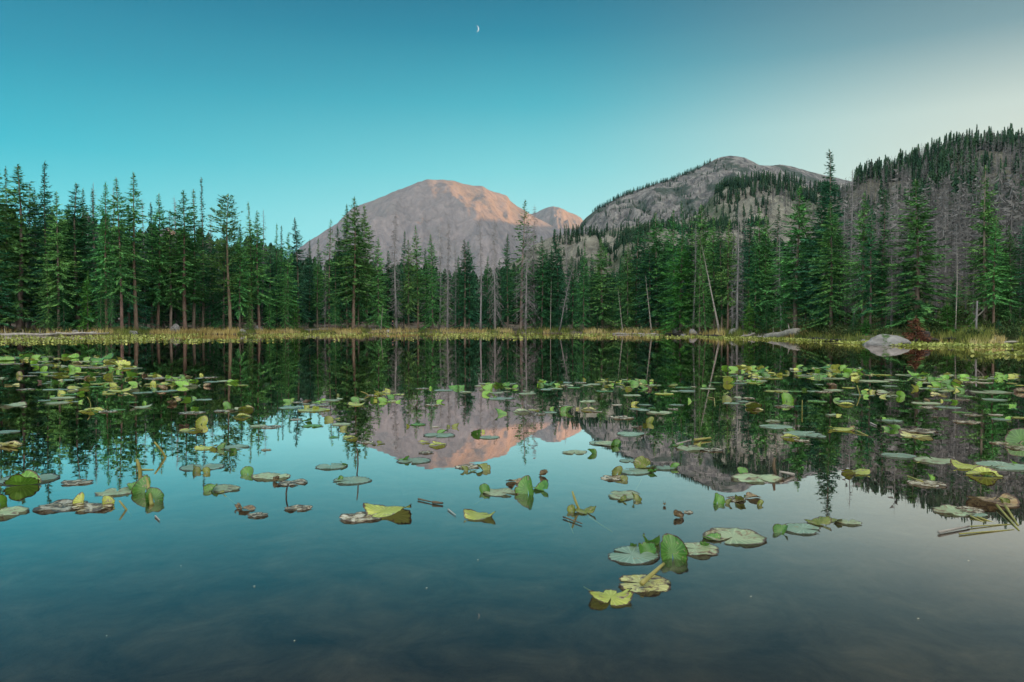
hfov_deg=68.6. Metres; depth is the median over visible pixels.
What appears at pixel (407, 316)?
spruce tree
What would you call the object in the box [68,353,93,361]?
lily pad
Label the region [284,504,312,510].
lily pad
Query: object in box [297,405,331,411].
lily pad
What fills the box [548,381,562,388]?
lily pad
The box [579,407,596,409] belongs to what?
lily pad
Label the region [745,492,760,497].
lily pad
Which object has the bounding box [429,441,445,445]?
lily pad
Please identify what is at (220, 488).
lily pad
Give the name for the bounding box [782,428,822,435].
lily pad
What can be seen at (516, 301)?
dead tree
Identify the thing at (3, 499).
lily pad
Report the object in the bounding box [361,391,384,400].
lily pad
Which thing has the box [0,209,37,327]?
spruce tree
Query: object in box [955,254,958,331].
dead tree
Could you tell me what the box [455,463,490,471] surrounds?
lily pad
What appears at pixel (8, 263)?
spruce tree
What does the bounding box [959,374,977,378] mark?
lily pad
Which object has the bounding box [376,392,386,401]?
lily pad
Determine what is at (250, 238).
spruce tree
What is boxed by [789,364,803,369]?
lily pad
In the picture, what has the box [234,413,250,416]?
lily pad
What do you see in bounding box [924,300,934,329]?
spruce tree
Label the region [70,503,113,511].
lily pad
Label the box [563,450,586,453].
lily pad
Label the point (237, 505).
lily pad
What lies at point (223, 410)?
lily pad
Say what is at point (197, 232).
spruce tree
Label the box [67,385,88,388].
lily pad
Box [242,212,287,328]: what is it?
pine tree
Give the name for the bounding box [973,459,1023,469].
lily pad
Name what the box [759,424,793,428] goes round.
lily pad
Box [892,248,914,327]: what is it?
spruce tree
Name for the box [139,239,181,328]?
spruce tree
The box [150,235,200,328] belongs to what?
spruce tree
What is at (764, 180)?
hillside forest
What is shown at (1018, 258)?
spruce tree
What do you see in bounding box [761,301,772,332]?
spruce tree
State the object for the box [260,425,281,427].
lily pad
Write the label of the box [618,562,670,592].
lily pad
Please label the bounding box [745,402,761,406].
lily pad
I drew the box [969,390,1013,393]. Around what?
lily pad
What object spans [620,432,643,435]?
lily pad
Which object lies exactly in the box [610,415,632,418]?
lily pad
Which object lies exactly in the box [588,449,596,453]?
lily pad
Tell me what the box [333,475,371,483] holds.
lily pad
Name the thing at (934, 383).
lily pad
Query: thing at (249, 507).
lily pad
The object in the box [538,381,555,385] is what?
lily pad
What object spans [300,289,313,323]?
spruce tree
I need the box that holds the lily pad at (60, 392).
[49,389,74,401]
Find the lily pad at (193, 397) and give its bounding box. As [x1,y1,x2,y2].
[191,396,211,399]
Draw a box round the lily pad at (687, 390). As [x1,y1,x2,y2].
[677,390,694,391]
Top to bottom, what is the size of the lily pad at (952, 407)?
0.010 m
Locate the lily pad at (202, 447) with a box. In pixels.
[194,444,216,449]
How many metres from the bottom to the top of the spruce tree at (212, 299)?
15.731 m
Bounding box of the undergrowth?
[10,296,1023,338]
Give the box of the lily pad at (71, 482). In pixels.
[61,479,93,484]
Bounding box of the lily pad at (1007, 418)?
[991,416,1011,419]
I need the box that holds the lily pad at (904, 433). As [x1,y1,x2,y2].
[898,430,933,437]
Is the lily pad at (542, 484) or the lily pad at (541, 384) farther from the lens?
the lily pad at (541, 384)
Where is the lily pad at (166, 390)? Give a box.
[155,390,177,391]
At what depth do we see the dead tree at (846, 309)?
67.50 m
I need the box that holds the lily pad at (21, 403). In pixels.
[6,401,26,405]
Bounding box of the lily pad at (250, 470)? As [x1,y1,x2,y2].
[240,466,290,478]
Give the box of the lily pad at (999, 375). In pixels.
[990,372,1004,379]
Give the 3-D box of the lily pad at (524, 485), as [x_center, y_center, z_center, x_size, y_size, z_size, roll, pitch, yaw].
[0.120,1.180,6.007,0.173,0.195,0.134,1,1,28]
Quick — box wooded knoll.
[601,180,841,250]
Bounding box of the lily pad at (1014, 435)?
[1005,428,1023,450]
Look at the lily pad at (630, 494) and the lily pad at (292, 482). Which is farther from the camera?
the lily pad at (292, 482)
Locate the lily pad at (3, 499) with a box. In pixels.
[0,494,6,504]
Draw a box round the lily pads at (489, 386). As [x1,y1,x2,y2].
[0,353,1023,450]
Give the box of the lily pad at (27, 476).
[3,469,41,484]
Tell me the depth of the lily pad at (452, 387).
15.81 m
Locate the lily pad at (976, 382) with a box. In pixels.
[964,379,992,383]
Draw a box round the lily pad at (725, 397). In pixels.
[722,395,739,403]
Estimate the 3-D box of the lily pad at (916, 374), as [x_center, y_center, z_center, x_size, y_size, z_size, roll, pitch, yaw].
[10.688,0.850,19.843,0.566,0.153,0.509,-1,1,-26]
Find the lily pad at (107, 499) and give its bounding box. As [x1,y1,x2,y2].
[102,495,114,504]
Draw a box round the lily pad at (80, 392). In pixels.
[61,391,84,394]
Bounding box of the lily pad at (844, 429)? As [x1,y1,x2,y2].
[827,425,867,435]
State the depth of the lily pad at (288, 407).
12.34 m
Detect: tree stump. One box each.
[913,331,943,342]
[975,301,977,328]
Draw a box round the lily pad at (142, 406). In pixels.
[129,404,151,407]
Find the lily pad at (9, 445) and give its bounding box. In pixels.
[0,442,17,446]
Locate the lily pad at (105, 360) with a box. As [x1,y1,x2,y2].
[103,359,113,362]
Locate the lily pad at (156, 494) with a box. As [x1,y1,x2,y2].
[145,477,163,504]
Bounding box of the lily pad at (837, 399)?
[833,397,854,401]
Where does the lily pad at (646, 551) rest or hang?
on the lake water
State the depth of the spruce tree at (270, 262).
120.31 m
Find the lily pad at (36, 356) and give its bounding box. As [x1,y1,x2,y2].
[31,354,49,357]
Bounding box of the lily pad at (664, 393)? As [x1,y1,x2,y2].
[654,389,673,393]
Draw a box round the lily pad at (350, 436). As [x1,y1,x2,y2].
[342,435,358,438]
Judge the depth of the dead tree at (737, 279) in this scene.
84.47 m
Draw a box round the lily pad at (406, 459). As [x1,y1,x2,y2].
[397,456,430,462]
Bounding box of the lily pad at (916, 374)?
[907,370,928,375]
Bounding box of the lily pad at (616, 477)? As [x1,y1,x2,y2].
[600,475,627,480]
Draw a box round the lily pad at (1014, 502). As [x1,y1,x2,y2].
[966,493,1019,529]
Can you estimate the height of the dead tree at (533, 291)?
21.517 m
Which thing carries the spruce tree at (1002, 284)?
on the ground at (326, 597)
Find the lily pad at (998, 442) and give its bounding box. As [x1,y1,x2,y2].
[989,441,1008,444]
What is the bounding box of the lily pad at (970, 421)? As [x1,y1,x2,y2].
[953,420,980,423]
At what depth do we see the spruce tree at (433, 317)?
129.27 m
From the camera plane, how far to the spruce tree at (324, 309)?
144.08 m
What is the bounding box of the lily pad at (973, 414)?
[964,413,982,415]
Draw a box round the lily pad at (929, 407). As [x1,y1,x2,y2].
[918,406,936,408]
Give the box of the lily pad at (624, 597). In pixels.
[583,586,633,605]
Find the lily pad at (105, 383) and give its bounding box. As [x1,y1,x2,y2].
[90,382,117,385]
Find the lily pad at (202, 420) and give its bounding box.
[195,415,207,424]
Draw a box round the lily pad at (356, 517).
[339,511,379,521]
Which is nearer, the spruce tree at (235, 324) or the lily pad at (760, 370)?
the lily pad at (760, 370)
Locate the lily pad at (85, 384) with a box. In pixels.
[76,383,89,385]
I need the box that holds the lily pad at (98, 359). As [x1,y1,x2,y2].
[90,353,112,361]
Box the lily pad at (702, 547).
[684,541,718,555]
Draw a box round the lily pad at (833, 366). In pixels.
[817,364,842,377]
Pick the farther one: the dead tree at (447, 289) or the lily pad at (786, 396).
the dead tree at (447, 289)
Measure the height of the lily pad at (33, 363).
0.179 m
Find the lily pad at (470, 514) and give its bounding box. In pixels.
[463,509,495,519]
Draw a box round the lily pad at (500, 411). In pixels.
[495,408,507,414]
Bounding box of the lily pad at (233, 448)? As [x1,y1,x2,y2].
[216,442,248,451]
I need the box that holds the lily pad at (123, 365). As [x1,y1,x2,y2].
[120,364,137,367]
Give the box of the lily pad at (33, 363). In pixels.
[30,360,52,367]
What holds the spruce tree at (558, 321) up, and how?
on the ground at (326, 597)
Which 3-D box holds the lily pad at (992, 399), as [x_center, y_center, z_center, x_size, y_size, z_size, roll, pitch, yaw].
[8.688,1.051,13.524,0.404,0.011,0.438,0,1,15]
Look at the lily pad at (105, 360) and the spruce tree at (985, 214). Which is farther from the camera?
the spruce tree at (985, 214)
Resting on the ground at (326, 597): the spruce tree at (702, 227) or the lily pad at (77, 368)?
the spruce tree at (702, 227)
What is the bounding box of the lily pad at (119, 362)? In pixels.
[109,359,130,365]
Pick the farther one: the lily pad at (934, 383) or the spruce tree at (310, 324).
the spruce tree at (310, 324)
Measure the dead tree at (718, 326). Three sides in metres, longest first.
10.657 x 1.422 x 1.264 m
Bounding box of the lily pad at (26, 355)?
[15,353,33,357]
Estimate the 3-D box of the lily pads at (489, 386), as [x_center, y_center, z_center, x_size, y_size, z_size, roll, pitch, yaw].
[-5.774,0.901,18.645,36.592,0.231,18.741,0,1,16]
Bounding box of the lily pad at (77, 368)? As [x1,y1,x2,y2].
[74,365,91,369]
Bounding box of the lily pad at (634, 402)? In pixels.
[629,401,644,409]
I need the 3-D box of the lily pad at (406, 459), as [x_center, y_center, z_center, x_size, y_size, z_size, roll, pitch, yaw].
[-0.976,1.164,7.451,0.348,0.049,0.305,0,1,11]
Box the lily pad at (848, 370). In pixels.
[840,365,854,372]
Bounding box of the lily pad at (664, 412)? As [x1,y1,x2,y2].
[648,411,671,413]
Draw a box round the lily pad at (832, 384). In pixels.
[827,383,836,386]
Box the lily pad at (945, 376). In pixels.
[939,375,949,378]
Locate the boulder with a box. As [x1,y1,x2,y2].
[862,334,910,345]
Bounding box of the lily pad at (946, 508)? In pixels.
[932,504,983,521]
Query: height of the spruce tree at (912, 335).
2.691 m
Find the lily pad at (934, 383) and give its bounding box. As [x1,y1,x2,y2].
[924,381,941,388]
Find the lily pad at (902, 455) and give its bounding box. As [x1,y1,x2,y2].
[880,452,916,457]
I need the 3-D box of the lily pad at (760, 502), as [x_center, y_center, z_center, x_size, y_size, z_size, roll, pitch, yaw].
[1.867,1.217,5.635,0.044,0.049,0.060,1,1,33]
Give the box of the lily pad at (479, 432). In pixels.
[471,429,498,438]
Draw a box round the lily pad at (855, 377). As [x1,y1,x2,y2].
[851,375,889,381]
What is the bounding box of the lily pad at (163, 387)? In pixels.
[157,385,167,389]
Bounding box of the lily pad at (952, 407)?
[934,406,961,408]
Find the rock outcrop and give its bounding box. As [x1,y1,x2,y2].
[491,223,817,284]
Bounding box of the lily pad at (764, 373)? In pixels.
[758,371,770,377]
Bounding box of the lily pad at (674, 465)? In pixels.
[653,462,679,468]
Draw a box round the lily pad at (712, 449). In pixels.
[702,448,723,451]
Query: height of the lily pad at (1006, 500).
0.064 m
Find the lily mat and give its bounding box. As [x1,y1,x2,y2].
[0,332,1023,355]
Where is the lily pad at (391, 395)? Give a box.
[387,394,404,397]
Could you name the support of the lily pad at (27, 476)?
on the lake water
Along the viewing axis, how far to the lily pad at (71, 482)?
6.41 m
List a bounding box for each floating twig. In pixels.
[135,459,153,478]
[154,442,166,456]
[356,448,358,473]
[418,498,442,503]
[676,437,710,444]
[772,457,794,475]
[937,524,1008,533]
[959,529,1013,534]
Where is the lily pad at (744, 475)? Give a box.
[731,467,783,481]
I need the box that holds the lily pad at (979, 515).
[962,512,992,521]
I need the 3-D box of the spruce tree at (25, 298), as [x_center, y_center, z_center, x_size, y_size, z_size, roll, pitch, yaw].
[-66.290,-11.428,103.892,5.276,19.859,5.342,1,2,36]
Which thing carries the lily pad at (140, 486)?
on the lake water
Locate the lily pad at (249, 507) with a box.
[239,505,255,510]
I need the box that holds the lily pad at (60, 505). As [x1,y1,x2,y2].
[32,499,87,511]
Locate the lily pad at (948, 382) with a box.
[940,379,964,386]
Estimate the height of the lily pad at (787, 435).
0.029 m
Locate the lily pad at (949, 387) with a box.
[944,385,958,389]
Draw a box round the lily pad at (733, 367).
[728,366,744,379]
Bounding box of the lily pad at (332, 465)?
[315,461,347,468]
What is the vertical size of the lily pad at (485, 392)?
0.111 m
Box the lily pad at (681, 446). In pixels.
[672,443,704,450]
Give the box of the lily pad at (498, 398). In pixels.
[488,396,512,399]
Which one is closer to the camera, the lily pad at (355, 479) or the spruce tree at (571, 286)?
the lily pad at (355, 479)
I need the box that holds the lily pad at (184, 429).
[178,428,202,431]
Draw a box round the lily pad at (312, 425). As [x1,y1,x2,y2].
[301,418,322,426]
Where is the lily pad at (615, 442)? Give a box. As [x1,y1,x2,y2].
[594,439,621,445]
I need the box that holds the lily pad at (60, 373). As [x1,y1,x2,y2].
[50,372,68,374]
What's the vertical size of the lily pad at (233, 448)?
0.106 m
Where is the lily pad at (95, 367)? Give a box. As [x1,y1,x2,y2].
[81,366,114,367]
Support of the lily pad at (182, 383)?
on the lake water
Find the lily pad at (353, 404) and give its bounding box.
[347,402,365,405]
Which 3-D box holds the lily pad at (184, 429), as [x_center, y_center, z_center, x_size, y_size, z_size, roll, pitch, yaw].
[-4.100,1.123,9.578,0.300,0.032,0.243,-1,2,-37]
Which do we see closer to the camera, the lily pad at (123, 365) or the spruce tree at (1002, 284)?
the lily pad at (123, 365)
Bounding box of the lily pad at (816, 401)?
[807,400,826,401]
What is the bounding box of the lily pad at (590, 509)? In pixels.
[572,491,612,532]
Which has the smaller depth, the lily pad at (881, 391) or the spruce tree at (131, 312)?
the lily pad at (881, 391)
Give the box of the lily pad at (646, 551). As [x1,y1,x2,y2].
[608,533,659,564]
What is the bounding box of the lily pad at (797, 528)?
[773,516,831,535]
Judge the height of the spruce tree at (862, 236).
11.640 m
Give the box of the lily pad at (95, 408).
[78,397,105,411]
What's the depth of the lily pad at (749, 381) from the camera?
17.66 m
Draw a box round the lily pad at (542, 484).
[533,479,548,490]
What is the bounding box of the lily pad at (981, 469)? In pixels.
[965,465,1003,476]
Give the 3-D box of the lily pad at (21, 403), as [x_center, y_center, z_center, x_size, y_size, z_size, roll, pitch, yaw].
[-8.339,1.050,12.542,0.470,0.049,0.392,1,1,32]
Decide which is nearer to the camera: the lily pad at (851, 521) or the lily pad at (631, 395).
the lily pad at (851, 521)
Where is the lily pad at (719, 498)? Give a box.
[713,493,745,504]
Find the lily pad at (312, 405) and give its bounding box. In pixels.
[310,400,328,406]
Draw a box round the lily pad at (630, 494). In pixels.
[608,490,641,501]
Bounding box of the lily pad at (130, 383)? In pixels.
[107,381,139,391]
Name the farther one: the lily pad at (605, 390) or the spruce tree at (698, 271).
the spruce tree at (698, 271)
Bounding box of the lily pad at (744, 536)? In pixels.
[702,527,766,544]
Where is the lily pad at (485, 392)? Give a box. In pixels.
[481,390,503,394]
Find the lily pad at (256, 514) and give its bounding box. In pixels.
[247,512,267,516]
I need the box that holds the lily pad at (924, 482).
[907,473,947,486]
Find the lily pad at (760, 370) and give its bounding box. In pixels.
[751,365,764,371]
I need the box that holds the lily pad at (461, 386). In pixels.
[457,385,469,392]
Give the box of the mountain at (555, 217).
[531,206,582,233]
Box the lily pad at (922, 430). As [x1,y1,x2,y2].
[901,428,937,432]
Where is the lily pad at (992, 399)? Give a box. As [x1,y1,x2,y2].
[981,398,1005,400]
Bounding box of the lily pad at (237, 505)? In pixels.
[234,502,241,508]
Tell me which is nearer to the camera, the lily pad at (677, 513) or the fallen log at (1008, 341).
the lily pad at (677, 513)
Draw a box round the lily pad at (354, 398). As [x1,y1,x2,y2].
[350,397,363,400]
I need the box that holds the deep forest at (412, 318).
[0,208,865,323]
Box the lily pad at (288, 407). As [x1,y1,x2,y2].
[279,399,302,408]
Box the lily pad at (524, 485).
[514,475,533,494]
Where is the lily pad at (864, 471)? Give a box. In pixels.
[841,468,870,474]
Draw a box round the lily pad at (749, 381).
[744,379,760,383]
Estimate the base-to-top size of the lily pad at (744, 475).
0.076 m
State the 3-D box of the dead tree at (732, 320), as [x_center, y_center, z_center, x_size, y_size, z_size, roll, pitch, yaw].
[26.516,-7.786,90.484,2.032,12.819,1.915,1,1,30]
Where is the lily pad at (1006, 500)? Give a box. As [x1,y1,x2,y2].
[997,497,1009,502]
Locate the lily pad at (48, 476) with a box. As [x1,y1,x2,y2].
[0,473,59,483]
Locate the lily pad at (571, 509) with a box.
[566,504,574,533]
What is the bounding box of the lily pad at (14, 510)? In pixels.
[0,506,29,515]
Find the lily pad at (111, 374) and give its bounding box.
[103,369,124,376]
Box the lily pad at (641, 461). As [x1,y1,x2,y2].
[633,455,656,467]
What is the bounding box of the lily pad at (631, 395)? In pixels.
[624,394,640,395]
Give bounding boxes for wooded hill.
[815,145,1022,245]
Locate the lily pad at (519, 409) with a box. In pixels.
[512,408,528,411]
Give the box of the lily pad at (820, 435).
[807,434,826,436]
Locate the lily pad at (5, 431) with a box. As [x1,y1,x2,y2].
[0,430,20,433]
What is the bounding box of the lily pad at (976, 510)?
[955,506,984,512]
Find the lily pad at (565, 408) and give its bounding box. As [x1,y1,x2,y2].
[559,405,574,412]
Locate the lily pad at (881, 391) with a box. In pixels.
[876,390,888,392]
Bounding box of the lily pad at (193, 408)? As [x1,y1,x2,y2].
[178,406,204,413]
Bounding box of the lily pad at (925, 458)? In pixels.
[913,455,951,463]
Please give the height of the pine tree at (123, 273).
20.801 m
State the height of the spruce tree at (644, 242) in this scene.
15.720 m
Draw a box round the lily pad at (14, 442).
[0,440,22,446]
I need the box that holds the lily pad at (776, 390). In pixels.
[764,390,787,391]
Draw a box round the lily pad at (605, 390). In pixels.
[597,383,613,391]
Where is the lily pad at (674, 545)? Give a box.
[660,533,688,567]
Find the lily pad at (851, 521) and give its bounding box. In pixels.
[831,518,861,523]
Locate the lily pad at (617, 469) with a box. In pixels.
[611,466,622,474]
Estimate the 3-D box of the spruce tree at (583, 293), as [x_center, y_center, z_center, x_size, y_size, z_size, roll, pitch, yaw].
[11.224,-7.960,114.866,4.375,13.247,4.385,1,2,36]
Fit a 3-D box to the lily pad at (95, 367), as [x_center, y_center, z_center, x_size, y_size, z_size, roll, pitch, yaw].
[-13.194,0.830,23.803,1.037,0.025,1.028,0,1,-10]
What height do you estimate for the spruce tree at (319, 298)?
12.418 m
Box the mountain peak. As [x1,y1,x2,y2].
[297,179,563,278]
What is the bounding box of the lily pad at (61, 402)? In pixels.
[45,401,69,403]
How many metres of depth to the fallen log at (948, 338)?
53.47 m
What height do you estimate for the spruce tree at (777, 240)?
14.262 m
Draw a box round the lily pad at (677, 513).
[673,509,683,518]
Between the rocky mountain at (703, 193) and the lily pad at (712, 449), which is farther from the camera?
the rocky mountain at (703, 193)
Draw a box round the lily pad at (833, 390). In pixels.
[824,389,842,390]
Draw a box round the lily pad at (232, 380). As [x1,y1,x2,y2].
[226,379,239,382]
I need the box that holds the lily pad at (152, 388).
[132,387,156,393]
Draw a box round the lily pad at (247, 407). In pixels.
[238,405,253,409]
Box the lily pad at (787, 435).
[780,433,799,437]
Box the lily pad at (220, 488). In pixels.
[203,484,240,496]
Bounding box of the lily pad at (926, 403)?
[911,402,941,403]
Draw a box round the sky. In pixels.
[0,0,1023,258]
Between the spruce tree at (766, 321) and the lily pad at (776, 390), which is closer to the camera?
the lily pad at (776, 390)
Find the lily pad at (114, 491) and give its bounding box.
[95,482,135,495]
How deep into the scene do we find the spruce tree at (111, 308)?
98.80 m
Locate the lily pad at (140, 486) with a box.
[131,475,150,494]
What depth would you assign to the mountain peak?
4691.83 m
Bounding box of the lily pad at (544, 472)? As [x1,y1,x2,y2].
[539,469,547,474]
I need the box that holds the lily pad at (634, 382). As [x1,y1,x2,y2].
[630,378,638,384]
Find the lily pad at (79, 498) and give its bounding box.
[72,492,83,503]
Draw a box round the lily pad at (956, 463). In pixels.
[950,458,992,469]
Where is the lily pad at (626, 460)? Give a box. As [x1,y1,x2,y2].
[619,459,634,461]
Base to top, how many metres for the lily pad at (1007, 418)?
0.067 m
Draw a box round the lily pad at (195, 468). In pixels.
[179,463,224,472]
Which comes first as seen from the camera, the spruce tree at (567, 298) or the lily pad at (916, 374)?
the lily pad at (916, 374)
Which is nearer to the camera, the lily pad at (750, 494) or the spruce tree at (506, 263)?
the lily pad at (750, 494)
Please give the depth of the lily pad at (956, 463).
7.10 m
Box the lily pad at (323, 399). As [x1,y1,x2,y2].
[319,398,339,400]
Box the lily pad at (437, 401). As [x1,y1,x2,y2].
[425,399,444,405]
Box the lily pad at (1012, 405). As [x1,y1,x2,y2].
[1000,404,1016,406]
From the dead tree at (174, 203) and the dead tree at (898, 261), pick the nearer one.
the dead tree at (898, 261)
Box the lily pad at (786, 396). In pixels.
[781,392,793,401]
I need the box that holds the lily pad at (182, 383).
[174,379,197,386]
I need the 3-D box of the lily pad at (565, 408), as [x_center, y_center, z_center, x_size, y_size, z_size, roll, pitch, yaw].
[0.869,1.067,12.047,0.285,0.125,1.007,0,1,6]
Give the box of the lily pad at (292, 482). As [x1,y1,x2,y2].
[278,479,307,485]
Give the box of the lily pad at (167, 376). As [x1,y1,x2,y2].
[144,372,172,378]
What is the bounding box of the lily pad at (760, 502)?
[757,499,763,504]
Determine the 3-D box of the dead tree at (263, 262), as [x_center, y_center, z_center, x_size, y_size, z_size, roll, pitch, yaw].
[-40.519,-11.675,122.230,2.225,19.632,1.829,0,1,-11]
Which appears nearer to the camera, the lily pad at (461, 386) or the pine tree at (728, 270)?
the lily pad at (461, 386)
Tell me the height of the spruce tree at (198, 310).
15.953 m
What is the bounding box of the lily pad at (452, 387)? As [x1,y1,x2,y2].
[434,385,458,390]
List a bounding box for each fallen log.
[0,329,56,335]
[56,331,108,334]
[665,329,701,335]
[763,324,800,336]
[802,335,845,340]
[933,336,972,340]
[968,305,987,326]
[994,337,1016,342]
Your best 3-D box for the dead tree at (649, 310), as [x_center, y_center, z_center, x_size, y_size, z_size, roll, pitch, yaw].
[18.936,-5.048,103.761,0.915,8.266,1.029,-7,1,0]
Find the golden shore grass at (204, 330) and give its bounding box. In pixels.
[1,324,1018,344]
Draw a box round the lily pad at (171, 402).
[167,399,176,403]
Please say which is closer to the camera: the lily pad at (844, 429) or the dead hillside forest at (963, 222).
the lily pad at (844, 429)
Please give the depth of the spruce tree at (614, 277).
118.62 m
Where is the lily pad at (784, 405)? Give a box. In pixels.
[775,404,793,407]
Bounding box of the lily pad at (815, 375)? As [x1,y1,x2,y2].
[812,368,819,377]
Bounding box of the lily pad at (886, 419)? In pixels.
[882,417,902,421]
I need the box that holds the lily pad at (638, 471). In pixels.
[622,468,656,474]
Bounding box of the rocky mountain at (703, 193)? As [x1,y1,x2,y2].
[579,156,851,233]
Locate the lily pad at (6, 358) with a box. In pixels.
[0,356,15,360]
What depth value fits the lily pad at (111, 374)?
19.51 m
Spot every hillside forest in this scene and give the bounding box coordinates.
[536,130,1023,312]
[546,123,1023,276]
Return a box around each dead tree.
[27,186,32,327]
[89,184,100,328]
[109,186,115,328]
[140,201,148,328]
[172,200,180,327]
[172,204,179,323]
[205,216,215,325]
[260,211,266,324]
[321,257,328,328]
[387,212,404,329]
[435,224,446,328]
[440,224,453,329]
[452,239,458,326]
[476,218,486,329]
[485,221,503,328]
[514,274,519,324]
[524,207,540,328]
[559,260,575,330]
[563,221,569,325]
[645,276,651,332]
[691,227,698,328]
[702,248,720,332]
[726,206,745,329]
[727,223,736,328]
[734,217,748,328]
[772,224,786,324]
[837,207,855,323]
[844,172,858,320]
[847,225,860,325]
[884,228,899,328]
[893,214,904,318]
[930,221,943,318]
[938,207,952,306]
[949,225,963,305]
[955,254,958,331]
[959,228,970,317]
[1012,225,1023,323]
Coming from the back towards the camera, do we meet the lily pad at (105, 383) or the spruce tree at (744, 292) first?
the spruce tree at (744, 292)
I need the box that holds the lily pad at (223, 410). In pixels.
[213,409,233,411]
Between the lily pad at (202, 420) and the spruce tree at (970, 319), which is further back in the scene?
the spruce tree at (970, 319)
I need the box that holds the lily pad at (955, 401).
[944,399,957,402]
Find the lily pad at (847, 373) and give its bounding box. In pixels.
[823,372,849,378]
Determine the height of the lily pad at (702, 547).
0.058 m
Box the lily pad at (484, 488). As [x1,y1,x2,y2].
[479,483,514,495]
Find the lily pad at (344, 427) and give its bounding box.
[332,417,349,429]
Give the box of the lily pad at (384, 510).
[363,503,411,517]
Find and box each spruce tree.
[0,164,73,330]
[0,207,27,322]
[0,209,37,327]
[0,261,6,319]
[1,166,18,326]
[8,218,41,326]
[12,188,44,328]
[14,160,84,328]
[22,183,125,330]
[24,191,90,330]
[25,214,71,322]
[29,227,89,327]
[32,256,60,331]
[38,207,92,328]
[50,284,77,331]
[73,188,108,330]
[76,270,97,330]
[92,272,110,330]
[93,212,125,319]
[103,204,159,329]
[106,281,117,326]
[115,236,143,327]
[130,249,151,324]
[139,202,169,328]
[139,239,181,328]
[141,239,164,322]
[142,211,194,328]
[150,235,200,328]
[168,226,206,318]
[175,189,211,330]
[186,238,220,327]
[187,251,219,322]
[196,235,227,328]
[197,224,246,328]
[198,177,214,326]
[215,244,248,328]
[221,224,258,329]
[227,239,255,327]
[236,256,255,320]
[241,203,256,330]
[243,278,256,330]
[244,234,272,325]
[253,244,283,328]
[263,292,275,330]
[268,233,302,329]
[268,282,291,328]
[272,223,283,326]
[275,225,289,328]
[277,272,292,329]
[284,218,317,327]
[284,260,312,324]
[289,295,304,331]
[295,247,321,328]
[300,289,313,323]
[302,239,320,321]
[308,239,327,328]
[311,266,327,322]
[313,220,350,328]
[318,286,333,323]
[324,225,351,329]
[324,241,345,326]
[330,204,362,328]
[330,291,342,330]
[339,224,378,327]
[353,205,389,328]
[364,242,395,329]
[368,251,405,328]
[373,284,390,327]
[394,231,410,327]
[394,239,426,330]
[405,296,412,325]
[417,234,445,330]
[418,250,434,329]
[441,287,454,324]
[444,256,463,328]
[449,241,485,329]
[450,277,468,324]
[451,242,486,329]
[476,256,500,327]
[478,285,503,329]
[486,259,513,328]
[491,200,543,329]
[496,236,518,328]
[499,267,515,317]
[511,220,538,330]
[523,236,562,328]
[524,259,540,322]
[535,261,562,325]
[536,229,578,329]
[536,254,564,328]
[553,300,565,329]
[557,256,585,328]
[560,267,582,323]
[569,247,595,330]
[569,274,581,322]
[578,238,621,330]
[579,254,610,329]
[590,296,603,330]
[604,267,623,328]
[605,255,633,328]
[612,247,641,330]
[622,218,648,329]
[624,212,689,330]
[626,230,654,329]
[629,243,669,329]
[648,209,688,320]
[651,231,688,329]
[652,237,709,334]
[658,204,730,329]
[659,202,696,328]
[679,216,705,317]
[684,232,711,332]
[689,217,735,328]
[694,252,712,332]
[706,216,730,327]
[707,262,729,326]
[729,248,745,324]
[729,255,763,324]
[730,204,767,324]
[731,312,741,328]
[739,250,769,332]
[739,301,760,333]
[740,207,779,331]
[744,215,791,326]
[752,185,834,327]
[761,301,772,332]
[766,202,792,325]
[770,259,792,330]
[776,149,864,323]
[780,191,853,327]
[785,276,803,315]
[787,258,816,324]
[792,203,861,331]
[815,225,859,328]
[835,192,895,325]
[851,205,886,328]
[855,178,969,330]
[856,317,874,335]
[865,187,901,326]
[870,248,901,326]
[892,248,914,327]
[902,315,932,342]
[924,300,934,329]
[935,299,962,332]
[943,275,968,321]
[957,165,1023,323]
[959,183,1011,319]
[960,313,980,329]
[986,225,1023,323]
[988,244,1022,315]
[994,317,1001,330]
[1005,222,1023,316]
[1009,210,1023,303]
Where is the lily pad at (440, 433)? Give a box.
[423,424,454,436]
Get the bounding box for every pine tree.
[0,174,28,328]
[68,189,97,326]
[82,176,144,328]
[82,183,136,330]
[103,172,158,330]
[125,194,181,330]
[151,190,218,330]
[197,193,250,329]
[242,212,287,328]
[322,196,377,328]
[409,226,429,329]
[713,219,743,328]
[974,215,1019,327]
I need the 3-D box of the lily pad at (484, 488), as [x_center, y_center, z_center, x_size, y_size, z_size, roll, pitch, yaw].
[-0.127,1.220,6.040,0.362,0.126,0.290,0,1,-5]

